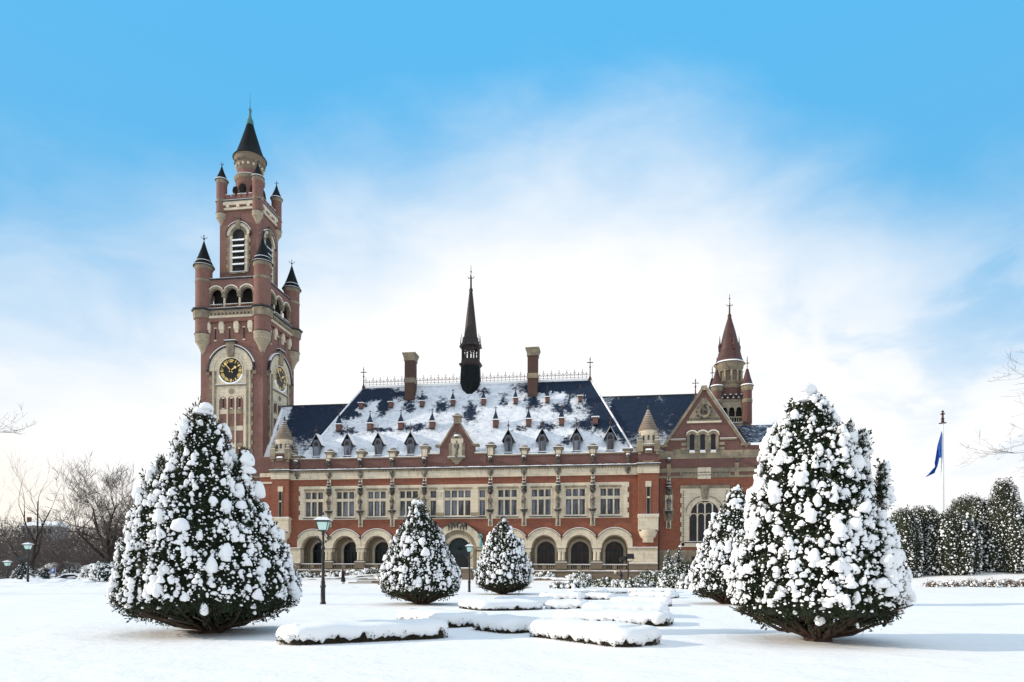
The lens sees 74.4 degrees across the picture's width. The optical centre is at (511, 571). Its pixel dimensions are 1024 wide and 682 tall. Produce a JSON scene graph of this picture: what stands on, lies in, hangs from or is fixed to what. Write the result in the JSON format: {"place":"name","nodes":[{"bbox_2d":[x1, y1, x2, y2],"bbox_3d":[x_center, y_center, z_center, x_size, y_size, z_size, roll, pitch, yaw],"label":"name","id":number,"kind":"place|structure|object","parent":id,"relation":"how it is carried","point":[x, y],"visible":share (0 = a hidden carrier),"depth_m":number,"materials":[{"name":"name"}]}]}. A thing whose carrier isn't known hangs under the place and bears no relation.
{"place":"outdoors","nodes":[
{"label":"outdoors","id":0,"kind":"place"},
{"bbox_2d":[0,571,1023,681],"bbox_3d":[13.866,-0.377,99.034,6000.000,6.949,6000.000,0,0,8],"label":"snowy ground","id":1,"kind":"structure","parent":0,"point":[955,634],"depth_m":14.41,"materials":[{"name":"snow"}]},
{"bbox_2d":[3,559,11,578],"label":"lamp post","id":2,"kind":"object","parent":1,"relation":"on","point":[7,562],"visible":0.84,"depth_m":83.93,"materials":[{"name":"black metal"}]},
{"bbox_2d":[0,404,34,433],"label":"bare tree","id":3,"kind":"object","parent":1,"relation":"on","point":[14,427],"visible":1,"depth_m":47.87,"materials":[{"name":"brown plant"}]},
{"bbox_2d":[0,550,38,578],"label":"bare bush","id":4,"kind":"object","parent":1,"relation":"on","point":[16,563],"visible":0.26,"depth_m":104.27,"materials":[{"name":"brown plant"}]},
{"bbox_2d":[0,558,39,578],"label":"bare bush","id":5,"kind":"object","parent":1,"relation":"on","point":[2,573],"visible":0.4,"depth_m":91.91,"materials":[{"name":"brown plant"}]},
{"bbox_2d":[1,553,42,572],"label":"bare bush","id":6,"kind":"object","parent":1,"relation":"on","point":[19,562],"visible":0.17,"depth_m":111.25,"materials":[{"name":"brown plant"}]},
{"bbox_2d":[10,561,36,579],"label":"rhododendron","id":7,"kind":"object","parent":1,"relation":"on","point":[21,573],"visible":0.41,"depth_m":91.55,"materials":[{"name":"green plant"}]},
{"bbox_2d":[22,542,33,581],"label":"lamp post","id":8,"kind":"object","parent":1,"relation":"on","point":[27,546],"visible":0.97,"depth_m":72.92,"materials":[{"name":"black metal"}]},
{"bbox_2d":[12,558,51,571],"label":"bare bush","id":9,"kind":"object","parent":1,"relation":"on","point":[46,568],"visible":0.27,"depth_m":106.20,"materials":[{"name":"brown plant"}]},
{"bbox_2d":[0,444,68,572],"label":"bare tree","id":10,"kind":"object","parent":1,"relation":"on","point":[34,554],"visible":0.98,"depth_m":100.04,"materials":[{"name":"brown plant"}]},
{"bbox_2d":[20,517,69,554],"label":"distant house","id":11,"kind":"structure","parent":1,"relation":"on","point":[30,521],"depth_m":201.54,"materials":[{"name":"brick"}]},
{"bbox_2d":[34,566,57,578],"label":"rhododendron","id":12,"kind":"object","parent":1,"relation":"on","point":[46,574],"visible":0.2,"depth_m":103.32,"materials":[{"name":"green plant"}]},
{"bbox_2d":[36,556,68,570],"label":"bare bush","id":13,"kind":"object","parent":1,"relation":"on","point":[50,564],"visible":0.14,"depth_m":118.92,"materials":[{"name":"brown plant"}]},
{"bbox_2d":[0,578,108,587],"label":"trodden snow","id":14,"kind":"structure","parent":1,"relation":"on","point":[58,583],"depth_m":68.93,"materials":[{"name":"snow"}]},
{"bbox_2d":[36,547,76,567],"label":"bare bush","id":15,"kind":"object","parent":1,"relation":"on","point":[53,554],"visible":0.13,"depth_m":134.20,"materials":[{"name":"brown plant"}]},
{"bbox_2d":[0,508,123,578],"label":"wood","id":16,"kind":"object","parent":1,"relation":"on","point":[16,542],"visible":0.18,"depth_m":149.17,"materials":[{"name":"plant"}]},
{"bbox_2d":[41,542,87,571],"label":"bare bush","id":17,"kind":"object","parent":1,"relation":"on","point":[62,563],"visible":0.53,"depth_m":111.13,"materials":[{"name":"brown plant"}]},
{"bbox_2d":[55,567,81,577],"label":"rhododendron","id":18,"kind":"object","parent":1,"relation":"on","point":[71,570],"visible":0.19,"depth_m":103.41,"materials":[{"name":"green plant"}]},
{"bbox_2d":[58,573,79,578],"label":"parked car","id":19,"kind":"object","parent":1,"relation":"on","point":[70,575],"visible":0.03,"depth_m":89.30,"materials":[{"name":"metal"}]},
{"bbox_2d":[47,550,96,573],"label":"bare bush","id":20,"kind":"object","parent":1,"relation":"on","point":[78,565],"visible":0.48,"depth_m":108.08,"materials":[{"name":"brown plant"}]},
{"bbox_2d":[26,452,134,562],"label":"bare tree","id":21,"kind":"object","parent":1,"relation":"on","point":[108,545],"visible":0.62,"depth_m":117.32,"materials":[{"name":"brown plant"}]},
{"bbox_2d":[68,544,102,566],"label":"bare bush","id":22,"kind":"object","parent":1,"relation":"on","point":[94,559],"visible":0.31,"depth_m":117.49,"materials":[{"name":"brown plant"}]},
{"bbox_2d":[79,561,104,578],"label":"rhododendron","id":23,"kind":"object","parent":1,"relation":"on","point":[83,574],"visible":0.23,"depth_m":77.19,"materials":[{"name":"green plant"}]},
{"bbox_2d":[88,561,114,581],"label":"rhododendron","id":24,"kind":"object","parent":1,"relation":"on","point":[102,573],"visible":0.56,"depth_m":74.85,"materials":[{"name":"green plant"}]},
{"bbox_2d":[104,395,302,633],"bbox_3d":[-8.050,-1.518,18.067,4.645,6.480,4.891,0,0,8],"label":"yew tree","id":25,"kind":"object","parent":1,"relation":"on","point":[202,546],"visible":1,"depth_m":16.82,"materials":[{"name":"green plant"}]},
{"bbox_2d":[175,628,255,632],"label":"bare soil","id":26,"kind":"structure","parent":1,"relation":"on","point":[192,630],"depth_m":18.10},
{"bbox_2d":[299,569,318,577],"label":"shrub","id":27,"kind":"object","parent":1,"relation":"on","point":[306,574],"visible":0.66,"depth_m":101.27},
{"bbox_2d":[313,512,332,603],"bbox_3d":[-9.357,-0.585,33.425,0.809,4.696,0.788,0,0,-3],"label":"lamp post","id":28,"kind":"object","parent":1,"relation":"on","point":[323,522],"visible":1,"depth_m":33.34,"materials":[{"name":"black metal"}]},
{"bbox_2d":[320,567,339,577],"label":"shrub","id":29,"kind":"object","parent":1,"relation":"on","point":[332,574],"visible":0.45,"depth_m":100.52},
{"bbox_2d":[300,584,378,587],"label":"trodden snow","id":30,"kind":"structure","parent":1,"relation":"on","point":[342,585],"depth_m":71.58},
{"bbox_2d":[302,574,376,579],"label":"ramp wall","id":31,"kind":"structure","parent":1,"relation":"on","point":[362,575],"depth_m":96.06,"materials":[{"name":"brown stone"}]},
{"bbox_2d":[303,576,375,579],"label":"ramp wall","id":32,"kind":"structure","parent":1,"relation":"on","point":[359,578],"depth_m":94.30,"materials":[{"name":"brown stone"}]},
{"bbox_2d":[339,568,363,576],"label":"shrub","id":33,"kind":"object","parent":1,"relation":"on","point":[351,572],"visible":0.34,"depth_m":99.77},
{"bbox_2d":[276,618,448,645],"bbox_3d":[-3.506,1.427,16.233,4.144,0.504,1.440,0,0,-30],"label":"box hedge","id":34,"kind":"object","parent":1,"relation":"on","point":[318,632],"visible":0.99,"depth_m":15.62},
{"bbox_2d":[348,578,378,583],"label":"garden steps","id":35,"kind":"structure","parent":1,"relation":"on","point":[372,580],"depth_m":83.71,"materials":[{"name":"brown stone"}]},
{"bbox_2d":[360,566,380,574],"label":"shrub","id":36,"kind":"object","parent":1,"relation":"on","point":[372,570],"visible":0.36,"depth_m":99.70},
{"bbox_2d":[376,494,462,603],"bbox_3d":[-4.555,-1.050,33.300,4.256,5.568,4.166,0,0,8],"label":"yew tree","id":37,"kind":"object","parent":1,"relation":"on","point":[418,565],"visible":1,"depth_m":32.21,"materials":[{"name":"green plant"}]},
{"bbox_2d":[396,608,487,626],"bbox_3d":[-2.227,1.449,21.352,1.781,0.471,3.582,0,0,-37],"label":"box hedge","id":38,"kind":"object","parent":1,"relation":"on","point":[455,618],"visible":0.6,"depth_m":20.31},
{"bbox_2d":[461,567,473,579],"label":"pedestal","id":39,"kind":"object","parent":1,"relation":"on","point":[464,573],"visible":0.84,"depth_m":95.25,"materials":[{"name":"brown stone"}]},
{"bbox_2d":[465,542,473,591],"bbox_3d":[-3.415,-0.298,54.022,0.711,4.128,0.692,0,0,-3],"label":"lamp post","id":40,"kind":"object","parent":1,"relation":"on","point":[469,546],"visible":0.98,"depth_m":53.94,"materials":[{"name":"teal metal"}]},
{"bbox_2d":[191,107,778,579],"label":"palace","id":41,"kind":"structure","parent":1,"relation":"on","point":[563,477],"depth_m":104.75,"materials":[{"name":"red brick"}]},
{"bbox_2d":[278,486,282,516],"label":"slit window","id":42,"kind":"structure","parent":41,"relation":"in","point":[280,488],"depth_m":105.21,"materials":[{"name":"glass"}]},
{"bbox_2d":[303,492,322,518],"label":"window","id":43,"kind":"structure","parent":41,"relation":"in","point":[314,500],"depth_m":105.52,"materials":[{"name":"beige glass"}]},
{"bbox_2d":[313,542,321,567],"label":"door","id":44,"kind":"structure","parent":41,"relation":"in","point":[317,552],"depth_m":108.50,"materials":[{"name":"black glass"}]},
{"bbox_2d":[334,491,354,518],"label":"window","id":45,"kind":"structure","parent":41,"relation":"in","point":[345,499],"depth_m":104.80,"materials":[{"name":"beige glass"}]},
{"bbox_2d":[344,542,356,567],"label":"door","id":46,"kind":"structure","parent":41,"relation":"in","point":[350,554],"depth_m":107.73,"materials":[{"name":"black glass"}]},
{"bbox_2d":[366,491,386,517],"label":"window","id":47,"kind":"structure","parent":41,"relation":"in","point":[376,499],"depth_m":104.06,"materials":[{"name":"beige glass"}]},
{"bbox_2d":[375,542,387,567],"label":"door","id":48,"kind":"structure","parent":41,"relation":"in","point":[380,550],"depth_m":107.05,"materials":[{"name":"black glass"}]},
{"bbox_2d":[398,490,417,517],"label":"window","id":49,"kind":"structure","parent":41,"relation":"in","point":[406,498],"depth_m":103.48,"materials":[{"name":"beige stone"}]},
{"bbox_2d":[430,490,435,517],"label":"window","id":50,"kind":"structure","parent":41,"relation":"in","point":[432,492],"depth_m":102.95,"materials":[{"name":"beige stone"}]},
{"bbox_2d":[431,490,485,517],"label":"window","id":51,"kind":"structure","parent":41,"relation":"in","point":[457,502],"depth_m":102.35,"materials":[{"name":"beige stone"}]},
{"bbox_2d":[448,538,468,577],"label":"entrance door","id":52,"kind":"structure","parent":41,"relation":"in","point":[457,547],"depth_m":103.38,"materials":[{"name":"glass"}]},
{"bbox_2d":[479,490,484,517],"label":"window","id":53,"kind":"structure","parent":41,"relation":"in","point":[481,492],"depth_m":101.90,"materials":[{"name":"beige stone"}]},
{"bbox_2d":[496,489,517,516],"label":"window","id":54,"kind":"structure","parent":41,"relation":"in","point":[507,498],"depth_m":101.28,"materials":[{"name":"glass"}]},
{"bbox_2d":[530,489,551,516],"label":"window","id":55,"kind":"structure","parent":41,"relation":"in","point":[540,498],"depth_m":100.56,"materials":[{"name":"beige stone"}]},
{"bbox_2d":[537,542,554,568],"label":"door","id":56,"kind":"structure","parent":41,"relation":"in","point":[546,550],"depth_m":103.40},
{"bbox_2d":[564,488,586,516],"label":"window","id":57,"kind":"structure","parent":41,"relation":"in","point":[575,497],"depth_m":99.86,"materials":[{"name":"glass"}]},
{"bbox_2d":[571,542,588,568],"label":"door","id":58,"kind":"structure","parent":41,"relation":"in","point":[579,550],"depth_m":102.70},
{"bbox_2d":[599,488,621,516],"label":"window","id":59,"kind":"structure","parent":41,"relation":"in","point":[609,497],"depth_m":99.15,"materials":[{"name":"glass"}]},
{"bbox_2d":[605,541,622,568],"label":"door","id":60,"kind":"structure","parent":41,"relation":"in","point":[614,550],"depth_m":101.97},
{"bbox_2d":[645,481,650,513],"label":"slit window","id":61,"kind":"structure","parent":41,"relation":"in","point":[647,483],"depth_m":97.40,"materials":[{"name":"glass"}]},
{"bbox_2d":[690,435,694,449],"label":"lancet window","id":62,"kind":"structure","parent":41,"relation":"in","point":[691,436],"depth_m":98.48,"materials":[{"name":"black glass"}]},
{"bbox_2d":[700,434,704,449],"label":"lancet window","id":63,"kind":"structure","parent":41,"relation":"in","point":[702,437],"depth_m":98.28,"materials":[{"name":"black glass"}]},
{"bbox_2d":[690,500,718,540],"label":"great window","id":64,"kind":"structure","parent":41,"relation":"in","point":[700,514],"depth_m":98.31,"materials":[{"name":"beige glass"}]},
{"bbox_2d":[711,434,715,449],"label":"lancet window","id":65,"kind":"structure","parent":41,"relation":"in","point":[713,437],"depth_m":98.07,"materials":[{"name":"black glass"}]},
{"bbox_2d":[458,598,542,610],"bbox_3d":[-0.511,1.462,29.487,3.189,0.467,2.975,0,0,-24],"label":"box hedge","id":66,"kind":"object","parent":1,"relation":"on","point":[514,604],"visible":0.98,"depth_m":28.36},
{"bbox_2d":[473,515,533,593],"bbox_3d":[-0.607,-1.131,48.167,4.313,5.758,4.395,0,0,8],"label":"yew tree","id":67,"kind":"object","parent":1,"relation":"on","point":[501,566],"visible":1,"depth_m":47.13,"materials":[{"name":"green plant"}]},
{"bbox_2d":[472,614,539,633],"bbox_3d":[-0.083,1.460,18.761,1.617,0.466,2.157,0,0,-35],"label":"box hedge","id":68,"kind":"object","parent":1,"relation":"on","point":[505,623],"visible":0.78,"depth_m":18.00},
{"bbox_2d":[494,596,554,605],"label":"box hedge","id":69,"kind":"object","parent":1,"relation":"on","point":[543,599],"visible":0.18,"depth_m":32.41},
{"bbox_2d":[533,571,554,576],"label":"shrub","id":70,"kind":"object","parent":1,"relation":"on","point":[545,574],"visible":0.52,"depth_m":96.20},
{"bbox_2d":[533,577,572,580],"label":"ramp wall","id":71,"kind":"structure","parent":1,"relation":"on","point":[549,579],"depth_m":92.15,"materials":[{"name":"white stone"}]},
{"bbox_2d":[548,580,564,588],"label":"rhododendron","id":72,"kind":"object","parent":1,"relation":"on","point":[557,585],"visible":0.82,"depth_m":65.47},
{"bbox_2d":[539,592,584,598],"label":"box hedge","id":73,"kind":"object","parent":1,"relation":"on","point":[568,595],"visible":0.74,"depth_m":39.30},
{"bbox_2d":[545,599,588,608],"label":"box hedge","id":74,"kind":"object","parent":1,"relation":"on","point":[564,603],"visible":0.72,"depth_m":29.09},
{"bbox_2d":[563,578,588,588],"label":"rhododendron","id":75,"kind":"object","parent":1,"relation":"on","point":[574,583],"visible":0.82,"depth_m":65.39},
{"bbox_2d":[565,571,591,578],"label":"shrub","id":76,"kind":"object","parent":1,"relation":"on","point":[574,575],"visible":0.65,"depth_m":95.42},
{"bbox_2d":[575,576,593,586],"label":"rhododendron","id":77,"kind":"object","parent":1,"relation":"on","point":[588,581],"visible":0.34,"depth_m":75.22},
{"bbox_2d":[567,588,606,592],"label":"box hedge","id":78,"kind":"object","parent":1,"relation":"on","point":[587,590],"visible":0.62,"depth_m":50.30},
{"bbox_2d":[528,618,661,647],"bbox_3d":[1.894,1.440,16.152,1.616,0.514,3.534,0,0,-37],"label":"box hedge","id":79,"kind":"object","parent":1,"relation":"on","point":[614,634],"visible":1,"depth_m":15.17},
{"bbox_2d":[584,592,617,599],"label":"box hedge","id":80,"kind":"object","parent":1,"relation":"on","point":[597,596],"visible":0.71,"depth_m":39.51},
{"bbox_2d":[590,577,619,586],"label":"rhododendron","id":81,"kind":"object","parent":1,"relation":"on","point":[604,582],"visible":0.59,"depth_m":73.21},
{"bbox_2d":[552,608,673,625],"bbox_3d":[3.232,1.462,21.568,3.794,0.484,1.867,0,0,19],"label":"box hedge","id":82,"kind":"object","parent":1,"relation":"on","point":[655,617],"visible":0.79,"depth_m":20.78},
{"bbox_2d":[607,589,627,592],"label":"box hedge","id":83,"kind":"object","parent":1,"relation":"on","point":[616,591],"visible":0.59,"depth_m":51.01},
{"bbox_2d":[582,601,669,611],"bbox_3d":[4.255,1.431,25.444,3.262,0.548,2.384,0,0,6],"label":"box hedge","id":84,"kind":"object","parent":1,"relation":"on","point":[637,605],"visible":0.41,"depth_m":24.45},
{"bbox_2d":[619,554,634,577],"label":"floodlight mast","id":85,"kind":"object","parent":1,"relation":"on","point":[624,558],"visible":0.93,"depth_m":85.89,"materials":[{"name":"black metal"}]},
{"bbox_2d":[611,576,653,587],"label":"rhododendron","id":86,"kind":"object","parent":1,"relation":"on","point":[635,582],"visible":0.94,"depth_m":71.04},
{"bbox_2d":[609,595,671,606],"bbox_3d":[6.325,1.458,33.158,3.059,0.503,2.593,0,0,12],"label":"box hedge","id":87,"kind":"object","parent":1,"relation":"on","point":[666,600],"visible":0.65,"depth_m":32.09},
{"bbox_2d":[635,569,660,577],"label":"rhododendron","id":88,"kind":"object","parent":1,"relation":"on","point":[646,573],"visible":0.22,"depth_m":79.51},
{"bbox_2d":[629,588,675,592],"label":"box hedge","id":89,"kind":"object","parent":1,"relation":"on","point":[652,589],"visible":0.73,"depth_m":52.94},
{"bbox_2d":[639,573,666,587],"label":"rhododendron","id":90,"kind":"object","parent":1,"relation":"on","point":[654,578],"visible":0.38,"depth_m":72.33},
{"bbox_2d":[629,591,678,597],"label":"box hedge","id":91,"kind":"object","parent":1,"relation":"on","point":[672,594],"visible":0.74,"depth_m":42.07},
{"bbox_2d":[655,570,677,576],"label":"rhododendron","id":92,"kind":"object","parent":1,"relation":"on","point":[666,572],"visible":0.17,"depth_m":79.38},
{"bbox_2d":[663,549,674,567],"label":"fir tree","id":93,"kind":"object","parent":1,"relation":"on","point":[669,561],"visible":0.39,"depth_m":91.77,"materials":[{"name":"green plant"}]},
{"bbox_2d":[656,572,685,587],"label":"rhododendron","id":94,"kind":"object","parent":1,"relation":"on","point":[669,580],"visible":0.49,"depth_m":68.96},
{"bbox_2d":[662,558,691,573],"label":"rhododendron","id":95,"kind":"object","parent":1,"relation":"on","point":[684,567],"visible":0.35,"depth_m":82.95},
{"bbox_2d":[673,545,682,562],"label":"fir tree","id":96,"kind":"object","parent":1,"relation":"on","point":[680,553],"visible":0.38,"depth_m":91.90,"materials":[{"name":"green plant"}]},
{"bbox_2d":[675,575,688,588],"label":"rhododendron","id":97,"kind":"object","parent":1,"relation":"on","point":[681,583],"visible":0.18,"depth_m":65.36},
{"bbox_2d":[684,482,748,603],"bbox_3d":[11.104,-1.414,34.953,4.241,6.406,4.366,0,0,8],"label":"yew tree","id":98,"kind":"object","parent":1,"relation":"on","point":[706,575],"visible":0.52,"depth_m":34.10,"materials":[{"name":"green plant"}]},
{"bbox_2d":[726,382,916,641],"bbox_3d":[7.320,-1.404,16.210,4.114,6.358,4.298,0,0,8],"label":"yew tree","id":99,"kind":"object","parent":1,"relation":"on","point":[817,550],"visible":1,"depth_m":15.22,"materials":[{"name":"green plant"}]},
{"bbox_2d":[889,504,923,577],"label":"evergreen tree","id":100,"kind":"object","parent":1,"relation":"on","point":[908,528],"visible":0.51,"depth_m":78.79,"materials":[{"name":"green plant"}]},
{"bbox_2d":[909,505,940,574],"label":"evergreen tree","id":101,"kind":"object","parent":1,"relation":"on","point":[926,514],"visible":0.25,"depth_m":80.89,"materials":[{"name":"green plant"}]},
{"bbox_2d":[921,579,942,586],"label":"hedge bush","id":102,"kind":"object","parent":1,"relation":"on","point":[930,583],"visible":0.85,"depth_m":69.54,"materials":[{"name":"brown plant"}]},
{"bbox_2d":[939,410,946,513],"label":"flagpole","id":103,"kind":"object","parent":1,"relation":"on","point":[942,503],"visible":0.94,"depth_m":95.86,"materials":[{"name":"metal"}]},
{"bbox_2d":[926,431,941,476],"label":"flag","id":104,"kind":"object","parent":103,"relation":"attached to","point":[938,455],"visible":1,"depth_m":96.01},
{"bbox_2d":[941,579,962,586],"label":"hedge bush","id":105,"kind":"object","parent":1,"relation":"on","point":[950,583],"visible":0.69,"depth_m":69.45,"materials":[{"name":"brown plant"}]},
{"bbox_2d":[924,509,983,575],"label":"evergreen tree","id":106,"kind":"object","parent":1,"relation":"on","point":[955,547],"visible":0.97,"depth_m":78.01,"materials":[{"name":"green plant"}]},
{"bbox_2d":[943,492,989,571],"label":"evergreen tree","id":107,"kind":"object","parent":1,"relation":"on","point":[974,507],"visible":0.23,"depth_m":81.04,"materials":[{"name":"green plant"}]},
{"bbox_2d":[960,578,982,586],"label":"hedge bush","id":108,"kind":"object","parent":1,"relation":"on","point":[970,583],"visible":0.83,"depth_m":69.53,"materials":[{"name":"brown plant"}]},
{"bbox_2d":[955,349,1023,479],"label":"bare tree","id":109,"kind":"object","parent":1,"relation":"on","point":[1002,451],"visible":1,"depth_m":48.16,"materials":[{"name":"brown plant"}]},
{"bbox_2d":[979,578,1003,587],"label":"hedge bush","id":110,"kind":"object","parent":1,"relation":"on","point":[989,583],"visible":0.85,"depth_m":69.45,"materials":[{"name":"brown plant"}]},
{"bbox_2d":[976,477,1023,573],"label":"evergreen tree","id":111,"kind":"object","parent":1,"relation":"on","point":[1002,545],"visible":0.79,"depth_m":78.14,"materials":[{"name":"green plant"}]},
{"bbox_2d":[998,578,1022,586],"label":"hedge bush","id":112,"kind":"object","parent":1,"relation":"on","point":[1008,583],"visible":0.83,"depth_m":69.51,"materials":[{"name":"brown wood"}]},
{"bbox_2d":[0,0,1023,555],"label":"sky","id":113,"kind":"structure","parent":0,"point":[605,175],"materials":[{"name":"blue"}]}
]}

